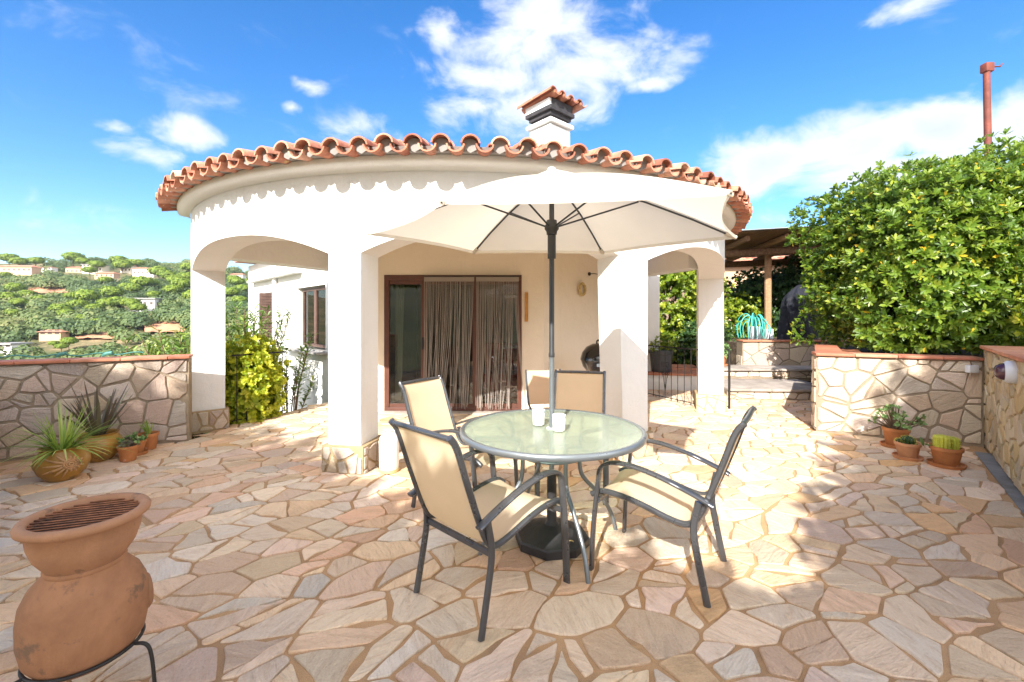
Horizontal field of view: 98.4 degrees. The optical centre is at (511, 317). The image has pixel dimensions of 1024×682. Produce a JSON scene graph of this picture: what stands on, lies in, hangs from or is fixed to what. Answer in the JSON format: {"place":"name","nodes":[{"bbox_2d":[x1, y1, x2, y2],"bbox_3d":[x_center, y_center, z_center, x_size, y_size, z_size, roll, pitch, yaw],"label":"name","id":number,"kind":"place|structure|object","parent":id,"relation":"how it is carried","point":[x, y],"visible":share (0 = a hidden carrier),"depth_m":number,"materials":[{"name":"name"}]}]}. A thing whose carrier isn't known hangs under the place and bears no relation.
{"place":"outdoors","nodes":[
{"label":"outdoors","id":0,"kind":"place"},
{"bbox_2d":[0,262,245,433],"bbox_3d":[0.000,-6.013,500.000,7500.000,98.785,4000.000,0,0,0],"label":"hillside","id":1,"kind":"structure","parent":0,"point":[81,343],"depth_m":152.65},
{"bbox_2d":[0,253,19,264],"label":"stone pine","id":2,"kind":"object","parent":1,"relation":"on","point":[5,256],"visible":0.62,"depth_m":393.51,"materials":[{"name":"green plant"}]},
{"bbox_2d":[0,292,20,299],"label":"stone pine","id":3,"kind":"object","parent":1,"relation":"on","point":[5,295],"visible":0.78,"depth_m":205.39,"materials":[{"name":"green plant"}]},
{"bbox_2d":[3,282,26,291],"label":"stone pine","id":4,"kind":"object","parent":1,"relation":"on","point":[14,287],"visible":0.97,"depth_m":234.62,"materials":[{"name":"green plant"}]},
{"bbox_2d":[0,342,32,355],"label":"hillside house","id":5,"kind":"structure","parent":1,"relation":"on","point":[7,345],"depth_m":132.60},
{"bbox_2d":[8,297,28,305],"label":"stone pine","id":6,"kind":"object","parent":1,"relation":"on","point":[18,301],"visible":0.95,"depth_m":194.26,"materials":[{"name":"green plant"}]},
{"bbox_2d":[8,257,28,264],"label":"stone pine","id":7,"kind":"object","parent":1,"relation":"on","point":[19,260],"visible":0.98,"depth_m":353.31,"materials":[{"name":"green plant"}]},
{"bbox_2d":[0,265,40,275],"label":"hillside house","id":8,"kind":"structure","parent":1,"relation":"on","point":[29,270],"depth_m":326.74,"materials":[{"name":"paint"}]},
{"bbox_2d":[17,290,36,295],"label":"stone pine","id":9,"kind":"object","parent":1,"relation":"on","point":[25,292],"visible":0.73,"depth_m":224.04,"materials":[{"name":"green plant"}]},
{"bbox_2d":[26,257,44,265],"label":"stone pine","id":10,"kind":"object","parent":1,"relation":"on","point":[36,260],"visible":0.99,"depth_m":359.71,"materials":[{"name":"green plant"}]},
{"bbox_2d":[28,287,67,292],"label":"bare earth","id":11,"kind":"structure","parent":1,"relation":"on","point":[44,290],"depth_m":262.02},
{"bbox_2d":[38,330,68,340],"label":"hillside house","id":12,"kind":"structure","parent":1,"relation":"on","point":[50,335],"depth_m":151.34,"materials":[{"name":"paint"}]},
{"bbox_2d":[47,304,72,310],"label":"stone pine","id":13,"kind":"object","parent":1,"relation":"on","point":[57,307],"visible":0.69,"depth_m":185.72,"materials":[{"name":"green plant"}]},
{"bbox_2d":[59,337,78,349],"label":"stone pine","id":14,"kind":"object","parent":1,"relation":"on","point":[69,340],"visible":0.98,"depth_m":137.99,"materials":[{"name":"green plant"}]},
{"bbox_2d":[60,251,86,266],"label":"stone pine","id":15,"kind":"object","parent":1,"relation":"on","point":[71,255],"visible":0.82,"depth_m":388.18,"materials":[{"name":"green plant"}]},
{"bbox_2d":[65,267,81,272],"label":"hillside house","id":16,"kind":"structure","parent":1,"relation":"on","point":[73,269],"depth_m":345.45,"materials":[{"name":"paint"}]},
{"bbox_2d":[65,300,90,307],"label":"stone pine","id":17,"kind":"object","parent":1,"relation":"on","point":[80,302],"visible":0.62,"depth_m":193.93,"materials":[{"name":"green plant"}]},
{"bbox_2d":[74,257,90,263],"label":"stone pine","id":18,"kind":"object","parent":1,"relation":"on","point":[82,260],"visible":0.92,"depth_m":378.95,"materials":[{"name":"green plant"}]},
{"bbox_2d":[70,289,101,300],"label":"stone pine","id":19,"kind":"object","parent":1,"relation":"on","point":[84,294],"visible":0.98,"depth_m":200.25,"materials":[{"name":"green plant"}]},
{"bbox_2d":[80,266,97,278],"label":"stone pine","id":20,"kind":"object","parent":1,"relation":"on","point":[89,269],"visible":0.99,"depth_m":308.89,"materials":[{"name":"green plant"}]},
{"bbox_2d":[80,264,109,273],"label":"hillside house","id":21,"kind":"structure","parent":1,"relation":"on","point":[106,268],"depth_m":345.09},
{"bbox_2d":[88,260,107,267],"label":"stone pine","id":22,"kind":"object","parent":1,"relation":"on","point":[98,264],"visible":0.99,"depth_m":341.55,"materials":[{"name":"green plant"}]},
{"bbox_2d":[75,331,125,338],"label":"bare earth","id":23,"kind":"structure","parent":1,"relation":"on","point":[103,335],"depth_m":154.28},
{"bbox_2d":[95,298,114,306],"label":"stone pine","id":24,"kind":"object","parent":1,"relation":"on","point":[107,302],"visible":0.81,"depth_m":198.72,"materials":[{"name":"green plant"}]},
{"bbox_2d":[95,272,119,278],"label":"hillside house","id":25,"kind":"structure","parent":1,"relation":"on","point":[114,275],"depth_m":330.27,"materials":[{"name":"paint"}]},
{"bbox_2d":[99,286,124,296],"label":"stone pine","id":26,"kind":"object","parent":1,"relation":"on","point":[111,291],"visible":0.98,"depth_m":215.22,"materials":[{"name":"green plant"}]},
{"bbox_2d":[111,260,133,273],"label":"stone pine","id":27,"kind":"object","parent":1,"relation":"on","point":[122,264],"visible":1,"depth_m":349.73,"materials":[{"name":"green plant"}]},
{"bbox_2d":[0,256,247,359],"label":"wood","id":28,"kind":"object","parent":1,"relation":"on","point":[175,307],"visible":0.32,"depth_m":175.98,"materials":[{"name":"green plant"}]},
{"bbox_2d":[119,298,142,310],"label":"stone pine","id":29,"kind":"object","parent":1,"relation":"on","point":[126,301],"visible":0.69,"depth_m":198.58,"materials":[{"name":"green plant"}]},
{"bbox_2d":[122,283,142,291],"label":"stone pine","id":30,"kind":"object","parent":1,"relation":"on","point":[134,287],"visible":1,"depth_m":231.69,"materials":[{"name":"green plant"}]},
{"bbox_2d":[126,303,148,311],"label":"stone pine","id":31,"kind":"object","parent":1,"relation":"on","point":[138,306],"visible":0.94,"depth_m":189.37,"materials":[{"name":"green plant"}]},
{"bbox_2d":[129,259,146,265],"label":"stone pine","id":32,"kind":"object","parent":1,"relation":"on","point":[138,262],"visible":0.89,"depth_m":359.79,"materials":[{"name":"green plant"}]},
{"bbox_2d":[127,276,156,285],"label":"stone pine","id":33,"kind":"object","parent":1,"relation":"on","point":[141,281],"visible":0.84,"depth_m":239.31,"materials":[{"name":"green plant"}]},
{"bbox_2d":[131,268,156,277],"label":"hillside house","id":34,"kind":"structure","parent":1,"relation":"on","point":[137,272],"depth_m":325.73,"materials":[{"name":"paint"}]},
{"bbox_2d":[128,298,162,311],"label":"hillside house","id":35,"kind":"structure","parent":1,"relation":"on","point":[151,303],"depth_m":209.15,"materials":[{"name":"paint"}]},
{"bbox_2d":[108,334,189,356],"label":"oleander","id":36,"kind":"object","parent":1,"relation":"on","point":[167,346],"visible":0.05,"depth_m":6.29,"materials":[{"name":"green plant"}]},
{"bbox_2d":[147,266,168,277],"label":"stone pine","id":37,"kind":"object","parent":1,"relation":"on","point":[154,270],"visible":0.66,"depth_m":295.85,"materials":[{"name":"green plant"}]},
{"bbox_2d":[145,321,184,332],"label":"bare earth","id":38,"kind":"structure","parent":1,"relation":"on","point":[163,326],"depth_m":165.42,"materials":[{"name":"soil"}]},
{"bbox_2d":[156,270,176,277],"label":"stone pine","id":39,"kind":"object","parent":1,"relation":"on","point":[162,273],"visible":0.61,"depth_m":287.96,"materials":[{"name":"green plant"}]},
{"bbox_2d":[162,284,183,292],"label":"stone pine","id":40,"kind":"object","parent":1,"relation":"on","point":[172,288],"visible":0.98,"depth_m":226.69,"materials":[{"name":"green plant"}]},
{"bbox_2d":[164,274,185,281],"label":"stone pine","id":41,"kind":"object","parent":1,"relation":"on","point":[171,276],"visible":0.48,"depth_m":271.60,"materials":[{"name":"green plant"}]},
{"bbox_2d":[169,278,190,288],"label":"stone pine","id":42,"kind":"object","parent":1,"relation":"on","point":[182,282],"visible":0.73,"depth_m":232.12,"materials":[{"name":"green plant"}]},
{"bbox_2d":[134,326,229,438],"bbox_3d":[-4.332,1.294,5.998,1.058,2.450,1.256,0,0,0],"label":"oleander","id":43,"kind":"object","parent":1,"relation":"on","point":[186,348],"visible":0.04,"depth_m":5.66,"materials":[{"name":"green plant"}]},
{"bbox_2d":[225,287,240,295],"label":"stone pine","id":44,"kind":"object","parent":1,"relation":"on","point":[231,291],"visible":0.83,"depth_m":234.46,"materials":[{"name":"green plant"}]},
{"bbox_2d":[228,277,245,283],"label":"stone pine","id":45,"kind":"object","parent":1,"relation":"on","point":[235,280],"visible":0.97,"depth_m":272.16,"materials":[{"name":"green plant"}]},
{"bbox_2d":[225,300,293,361],"bbox_3d":[-4.486,1.160,7.456,1.478,3.118,1.459,0,0,35],"label":"oleander","id":46,"kind":"object","parent":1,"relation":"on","point":[245,326],"visible":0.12,"depth_m":7.55,"materials":[{"name":"green plant"}]},
{"bbox_2d":[155,85,752,474],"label":"house","id":47,"kind":"structure","parent":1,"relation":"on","point":[296,221],"depth_m":4.79,"materials":[{"name":"paint"}]},
{"bbox_2d":[303,286,325,347],"bbox_3d":[-3.780,-0.014,8.528,0.050,1.140,1.360,0,0,-44],"label":"window","id":48,"kind":"structure","parent":47,"relation":"in","point":[314,299],"depth_m":8.50,"materials":[{"name":"brown wood"}]},
{"bbox_2d":[423,275,475,407],"bbox_3d":[-0.925,0.363,6.513,0.790,1.981,0.064,0,0,0],"label":"string curtain","id":49,"kind":"object","parent":47,"relation":"hanging from","point":[429,279],"visible":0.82,"depth_m":6.52,"materials":[{"name":"fabric"}]},
{"bbox_2d":[384,275,521,410],"bbox_3d":[-0.885,0.386,6.628,2.060,2.060,0.145,0,0,0],"label":"sliding door","id":50,"kind":"structure","parent":47,"relation":"in","point":[389,280],"depth_m":6.61,"materials":[{"name":"brown glass"}]},
{"bbox_2d":[475,275,524,409],"bbox_3d":[-0.180,0.363,6.513,0.739,1.983,0.064,0,0,0],"label":"string curtain","id":51,"kind":"object","parent":47,"relation":"hanging from","point":[498,279],"visible":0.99,"depth_m":6.52,"materials":[{"name":"fabric"}]},
{"bbox_2d":[483,343,516,398],"bbox_3d":[-0.150,0.936,7.950,0.700,0.940,0.700,0,0,0],"label":"armchair","id":52,"kind":"object","parent":47,"relation":"in","point":[513,383],"visible":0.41,"depth_m":7.68,"materials":[{"name":"fabric"}]},
{"bbox_2d":[525,292,527,321],"bbox_3d":[0.215,-0.164,6.609,0.050,0.440,0.020,0,0,0],"label":"wall plaque","id":53,"kind":"object","parent":47,"relation":"attached to","point":[526,306],"depth_m":6.60,"materials":[{"name":"brown wood"}]},
{"bbox_2d":[0,389,1023,681],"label":"paving","id":54,"kind":"structure","parent":0,"point":[910,627],"depth_m":2.49,"materials":[{"name":"stone"}]},
{"bbox_2d":[1,401,134,482],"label":"clay bowl planter","id":55,"kind":"object","parent":54,"relation":"on","point":[66,458],"visible":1,"depth_m":3.79,"materials":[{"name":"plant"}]},
{"bbox_2d":[10,492,156,681],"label":"chimenea","id":56,"kind":"object","parent":54,"relation":"on","point":[84,604],"visible":1,"depth_m":1.55,"materials":[{"name":"ceramic"}]},
{"bbox_2d":[59,380,131,462],"bbox_3d":[-4.053,0.990,4.349,0.584,0.832,0.859,0,0,0],"label":"clay bowl planter","id":57,"kind":"object","parent":54,"relation":"on","point":[97,419],"visible":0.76,"depth_m":4.32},
{"bbox_2d":[116,435,145,461],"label":"potted succulent","id":58,"kind":"object","parent":54,"relation":"on","point":[130,445],"visible":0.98,"depth_m":4.31,"materials":[{"name":"ceramic"}]},
{"bbox_2d":[125,431,148,455],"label":"potted succulent","id":59,"kind":"object","parent":54,"relation":"on","point":[142,450],"visible":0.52,"depth_m":4.54,"materials":[{"name":"ceramic"}]},
{"bbox_2d":[138,418,158,449],"bbox_3d":[-3.905,1.224,4.739,0.222,0.363,0.184,0,0,0],"label":"potted aloe","id":60,"kind":"object","parent":54,"relation":"on","point":[151,442],"visible":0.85,"depth_m":4.72,"materials":[{"name":"ceramic"}]},
{"bbox_2d":[225,331,291,424],"bbox_3d":[-3.703,1.323,6.252,0.933,2.291,1.011,0,0,0],"label":"golden shrub","id":61,"kind":"object","parent":54,"relation":"on","point":[250,396],"visible":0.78,"depth_m":6.04,"materials":[{"name":"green plant"}]},
{"bbox_2d":[232,351,286,422],"bbox_3d":[-3.500,0.935,6.150,0.018,0.901,0.787,0,0,27],"label":"railing","id":62,"kind":"object","parent":54,"relation":"on","point":[282,352],"visible":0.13,"depth_m":5.97,"materials":[{"name":"metal"}]},
{"bbox_2d":[280,333,316,411],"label":"oleander","id":63,"kind":"object","parent":54,"relation":"on","point":[296,382],"visible":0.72,"depth_m":7.10,"materials":[{"name":"green plant"}]},
{"bbox_2d":[379,430,398,473],"bbox_3d":[-1.130,1.216,4.060,0.185,0.380,0.185,0,0,0],"label":"gas bottle","id":64,"kind":"object","parent":54,"relation":"on","point":[388,452],"visible":0.99,"depth_m":3.99,"materials":[{"name":"white metal"}]},
{"bbox_2d":[398,375,518,507],"bbox_3d":[-0.415,0.948,3.377,0.794,0.923,0.566,0,0,32],"label":"garden chair","id":65,"kind":"object","parent":54,"relation":"on","point":[427,404],"visible":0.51,"depth_m":3.47,"materials":[{"name":"beige"}]},
{"bbox_2d":[388,418,569,641],"bbox_3d":[-0.156,0.948,2.261,0.566,0.923,0.794,0,0,44],"label":"garden chair","id":66,"kind":"object","parent":54,"relation":"on","point":[493,512],"visible":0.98,"depth_m":2.11,"materials":[{"name":"beige"}]},
{"bbox_2d":[525,369,560,437],"bbox_3d":[0.431,1.014,4.993,0.442,0.804,0.607,0,0,-12],"label":"chair","id":67,"kind":"object","parent":54,"relation":"on","point":[537,386],"visible":0.38,"depth_m":5.19,"materials":[{"name":"beige"}]},
{"bbox_2d":[515,474,589,560],"bbox_3d":[0.250,1.189,2.780,0.434,0.430,0.434,0,0,35],"label":"umbrella base","id":68,"kind":"object","parent":54,"relation":"on","point":[540,538],"visible":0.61,"depth_m":2.68,"materials":[{"name":"black plastic"}]},
{"bbox_2d":[367,167,736,468],"bbox_3d":[0.280,0.199,2.698,2.352,2.295,1.721,0,0,0],"label":"garden umbrella","id":69,"kind":"object","parent":68,"relation":"in","point":[551,211],"visible":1,"depth_m":2.87,"materials":[{"name":"fabric"}]},
{"bbox_2d":[460,409,646,583],"bbox_3d":[0.250,1.048,2.780,1.152,0.723,1.152,0,0,0],"label":"garden table","id":70,"kind":"object","parent":54,"relation":"on","point":[565,459],"visible":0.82,"depth_m":2.61,"materials":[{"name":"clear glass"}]},
{"bbox_2d":[532,408,544,425],"bbox_3d":[0.172,0.637,2.850,0.084,0.101,0.084,0,0,0],"label":"candle jar","id":71,"kind":"object","parent":70,"relation":"on","point":[538,416],"visible":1,"depth_m":2.82,"materials":[{"name":"white glass"}]},
{"bbox_2d":[552,413,565,431],"bbox_3d":[0.287,0.637,2.700,0.084,0.101,0.084,0,0,0],"label":"candle jar","id":72,"kind":"object","parent":70,"relation":"on","point":[558,422],"visible":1,"depth_m":2.67,"materials":[{"name":"white glass"}]},
{"bbox_2d":[535,369,608,504],"bbox_3d":[0.541,0.948,3.746,0.566,0.923,0.794,0,0,14],"label":"garden chair","id":73,"kind":"object","parent":54,"relation":"on","point":[580,390],"visible":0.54,"depth_m":3.98,"materials":[{"name":"beige"}]},
{"bbox_2d":[580,339,599,370],"bbox_3d":[1.270,0.861,6.337,0.570,1.114,0.597,0,0,0],"label":"kettle barbecue","id":74,"kind":"object","parent":54,"relation":"on","point":[590,358],"visible":0.41,"depth_m":6.17,"materials":[{"name":"black metal"}]},
{"bbox_2d":[648,369,696,389],"bbox_3d":[2.858,1.251,9.156,2.090,0.330,1.000,0,0,8],"label":"planter","id":75,"kind":"object","parent":54,"relation":"on","point":[674,380],"visible":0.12,"depth_m":8.65,"materials":[{"name":"paint"}]},
{"bbox_2d":[649,335,678,371],"bbox_3d":[3.021,0.702,8.955,0.602,0.758,0.571,0,0,0],"label":"dark tub","id":76,"kind":"object","parent":75,"relation":"on","point":[665,355],"visible":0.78,"depth_m":8.79,"materials":[{"name":"black plastic"}]},
{"bbox_2d":[589,405,756,607],"bbox_3d":[0.902,0.948,2.480,0.794,0.923,0.566,0,0,34],"label":"garden chair","id":77,"kind":"object","parent":54,"relation":"on","point":[667,499],"visible":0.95,"depth_m":2.42,"materials":[{"name":"beige"}]},
{"bbox_2d":[648,345,697,404],"bbox_3d":[2.625,0.935,7.570,0.018,0.901,1.562,0,0,-25],"label":"railing","id":78,"kind":"object","parent":54,"relation":"on","point":[667,374],"visible":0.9,"depth_m":7.44,"materials":[{"name":"metal"}]},
{"bbox_2d":[724,349,729,408],"bbox_3d":[3.324,0.949,6.831,0.134,0.935,0.033,0,0,-22],"label":"gate post","id":79,"kind":"object","parent":54,"relation":"on","point":[728,378],"visible":0.83,"depth_m":6.83,"materials":[{"name":"metal"}]},
{"bbox_2d":[814,344,841,351],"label":"planter wall","id":80,"kind":"structure","parent":54,"relation":"on","point":[827,348],"depth_m":6.27,"materials":[{"name":"tile"}]},
{"bbox_2d":[811,351,984,446],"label":"planter wall","id":81,"kind":"structure","parent":54,"relation":"on","point":[851,392],"depth_m":5.14,"materials":[{"name":"stone"}]},
{"bbox_2d":[838,346,984,447],"bbox_3d":[17.060,1.246,5.700,25.880,1.340,7.400,0,0,0],"label":"planter bed","id":82,"kind":"object","parent":81,"relation":"in","point":[865,350],"depth_m":7.36,"materials":[{"name":"soil"}]},
{"bbox_2d":[783,126,1023,354],"bbox_3d":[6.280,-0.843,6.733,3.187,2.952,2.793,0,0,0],"label":"hedge","id":83,"kind":"object","parent":82,"relation":"on","point":[956,275],"visible":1,"depth_m":5.89,"materials":[{"name":"green plant"}]},
{"bbox_2d":[980,62,1002,159],"bbox_3d":[9.801,-2.288,9.000,0.402,5.809,0.140,0,0,0],"label":"rusty pole","id":84,"kind":"object","parent":82,"relation":"on","point":[987,69],"visible":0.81,"depth_m":8.96,"materials":[{"name":"metal"}]},
{"bbox_2d":[1009,274,1023,337],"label":"golden shrub","id":85,"kind":"object","parent":82,"relation":"on","point":[1015,319],"visible":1,"depth_m":5.09,"materials":[{"name":"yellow plant"}]},
{"bbox_2d":[965,365,978,372],"bbox_3d":[5.020,0.556,4.820,0.100,0.080,0.060,0,0,0],"label":"junction box","id":86,"kind":"object","parent":81,"relation":"attached to","point":[971,368],"visible":1,"depth_m":4.79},
{"bbox_2d":[868,404,927,448],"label":"potted succulent","id":87,"kind":"object","parent":54,"relation":"on","point":[893,428],"visible":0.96,"depth_m":4.80,"materials":[{"name":"green plant"}]},
{"bbox_2d":[892,435,923,461],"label":"potted cactus","id":88,"kind":"object","parent":54,"relation":"on","point":[908,447],"visible":1,"depth_m":4.37,"materials":[{"name":"ceramic"}]},
{"bbox_2d":[920,434,966,469],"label":"potted cactus","id":89,"kind":"object","parent":54,"relation":"on","point":[948,451],"visible":1,"depth_m":4.15,"materials":[{"name":"ceramic"}]},
{"bbox_2d":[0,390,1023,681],"bbox_3d":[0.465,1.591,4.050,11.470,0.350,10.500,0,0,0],"label":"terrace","id":90,"kind":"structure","parent":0,"point":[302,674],"depth_m":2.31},
{"bbox_2d":[0,354,192,461],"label":"stone wall","id":91,"kind":"structure","parent":90,"relation":"on","point":[159,387],"depth_m":4.67,"materials":[{"name":"stone"}]},
{"bbox_2d":[0,351,143,357],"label":"green cord","id":92,"kind":"object","parent":91,"relation":"on","point":[104,354],"visible":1,"depth_m":4.71,"materials":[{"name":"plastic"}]},
{"bbox_2d":[672,364,696,369],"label":"planter kerb","id":93,"kind":"structure","parent":90,"relation":"on","point":[681,366],"depth_m":9.41,"materials":[{"name":"ceramic"}]},
{"bbox_2d":[724,365,811,400],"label":"garden steps","id":94,"kind":"structure","parent":90,"relation":"on","point":[776,382],"depth_m":8.33,"materials":[{"name":"stone"}]},
{"bbox_2d":[974,451,1023,513],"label":"drain slab","id":95,"kind":"structure","parent":90,"relation":"on","point":[998,473],"depth_m":3.86,"materials":[{"name":"concrete"}]},
{"bbox_2d":[979,345,1023,495],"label":"stone wall","id":96,"kind":"structure","parent":90,"relation":"on","point":[1004,422],"depth_m":3.98,"materials":[{"name":"stone"}]},
{"bbox_2d":[993,361,1017,383],"bbox_3d":[4.115,0.448,3.684,0.138,0.190,0.190,0,0,41],"label":"wall lamp","id":97,"kind":"object","parent":96,"relation":"attached to","point":[1006,371],"visible":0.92,"depth_m":3.63,"materials":[{"name":"plastic"}]},
{"bbox_2d":[0,0,1023,271],"label":"sky","id":98,"kind":"structure","parent":0,"point":[101,101],"materials":[{"name":"blue"}]},
{"bbox_2d":[660,330,848,381],"bbox_3d":[16.500,1.236,24.750,27.000,1.360,30.500,0,0,0],"label":"garden","id":99,"kind":"object","parent":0,"point":[733,348],"visible":0.1,"depth_m":10.35,"materials":[{"name":"plant"}]},
{"bbox_2d":[660,270,746,365],"bbox_3d":[3.991,-0.367,11.587,4.115,3.777,2.219,0,0,0],"label":"shrub","id":100,"kind":"object","parent":99,"relation":"on","point":[685,282],"visible":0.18,"depth_m":10.90,"materials":[{"name":"green plant"}]},
{"bbox_2d":[673,318,742,364],"bbox_3d":[4.701,0.608,10.788,1.779,1.357,1.161,0,0,0],"label":"shrub","id":101,"kind":"object","parent":99,"relation":"on","point":[688,340],"visible":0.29,"depth_m":10.61,"materials":[{"name":"green plant"}]},
{"bbox_2d":[669,288,774,337],"bbox_3d":[6.066,0.142,12.995,3.120,2.135,1.951,0,0,0],"label":"hedge","id":102,"kind":"object","parent":99,"relation":"on","point":[750,308],"visible":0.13,"depth_m":12.47,"materials":[{"name":"green plant"}]},
{"bbox_2d":[665,255,796,325],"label":"neighbour house","id":103,"kind":"structure","parent":99,"relation":"on","point":[730,272],"depth_m":18.60,"materials":[{"name":"tile"}]},
{"bbox_2d":[736,313,770,339],"bbox_3d":[6.086,0.212,11.146,0.739,0.688,0.730,0,0,10],"label":"hose stand","id":104,"kind":"object","parent":99,"relation":"on","point":[755,331],"visible":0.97,"depth_m":11.06,"materials":[{"name":"plastic"}]},
{"bbox_2d":[724,265,829,336],"bbox_3d":[8.542,-0.500,13.604,5.180,2.445,1.970,0,0,0],"label":"hedge","id":105,"kind":"object","parent":99,"relation":"on","point":[752,284],"visible":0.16,"depth_m":13.16,"materials":[{"name":"green plant"}]},
{"bbox_2d":[725,225,836,338],"bbox_3d":[9.037,-0.895,11.857,8.123,2.902,3.735,0,0,8],"label":"pergola","id":106,"kind":"object","parent":99,"relation":"on","point":[762,246],"visible":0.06,"depth_m":11.63,"materials":[{"name":"wood"}]},
{"bbox_2d":[777,285,818,339],"bbox_3d":[6.645,-0.104,10.206,0.771,1.320,0.725,0,0,-38],"label":"covered barbecue","id":107,"kind":"object","parent":99,"relation":"on","point":[789,310],"visible":0.64,"depth_m":10.03,"materials":[{"name":"fabric"}]},
{"bbox_2d":[736,339,862,365],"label":"garden wall","id":108,"kind":"structure","parent":99,"relation":"on","point":[767,352],"depth_m":9.55,"materials":[{"name":"stone"}]},
{"bbox_2d":[772,253,853,337],"bbox_3d":[9.565,-0.887,12.661,4.321,3.254,1.990,0,0,0],"label":"hedge","id":109,"kind":"object","parent":99,"relation":"on","point":[795,277],"visible":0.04,"depth_m":12.65,"materials":[{"name":"green plant"}]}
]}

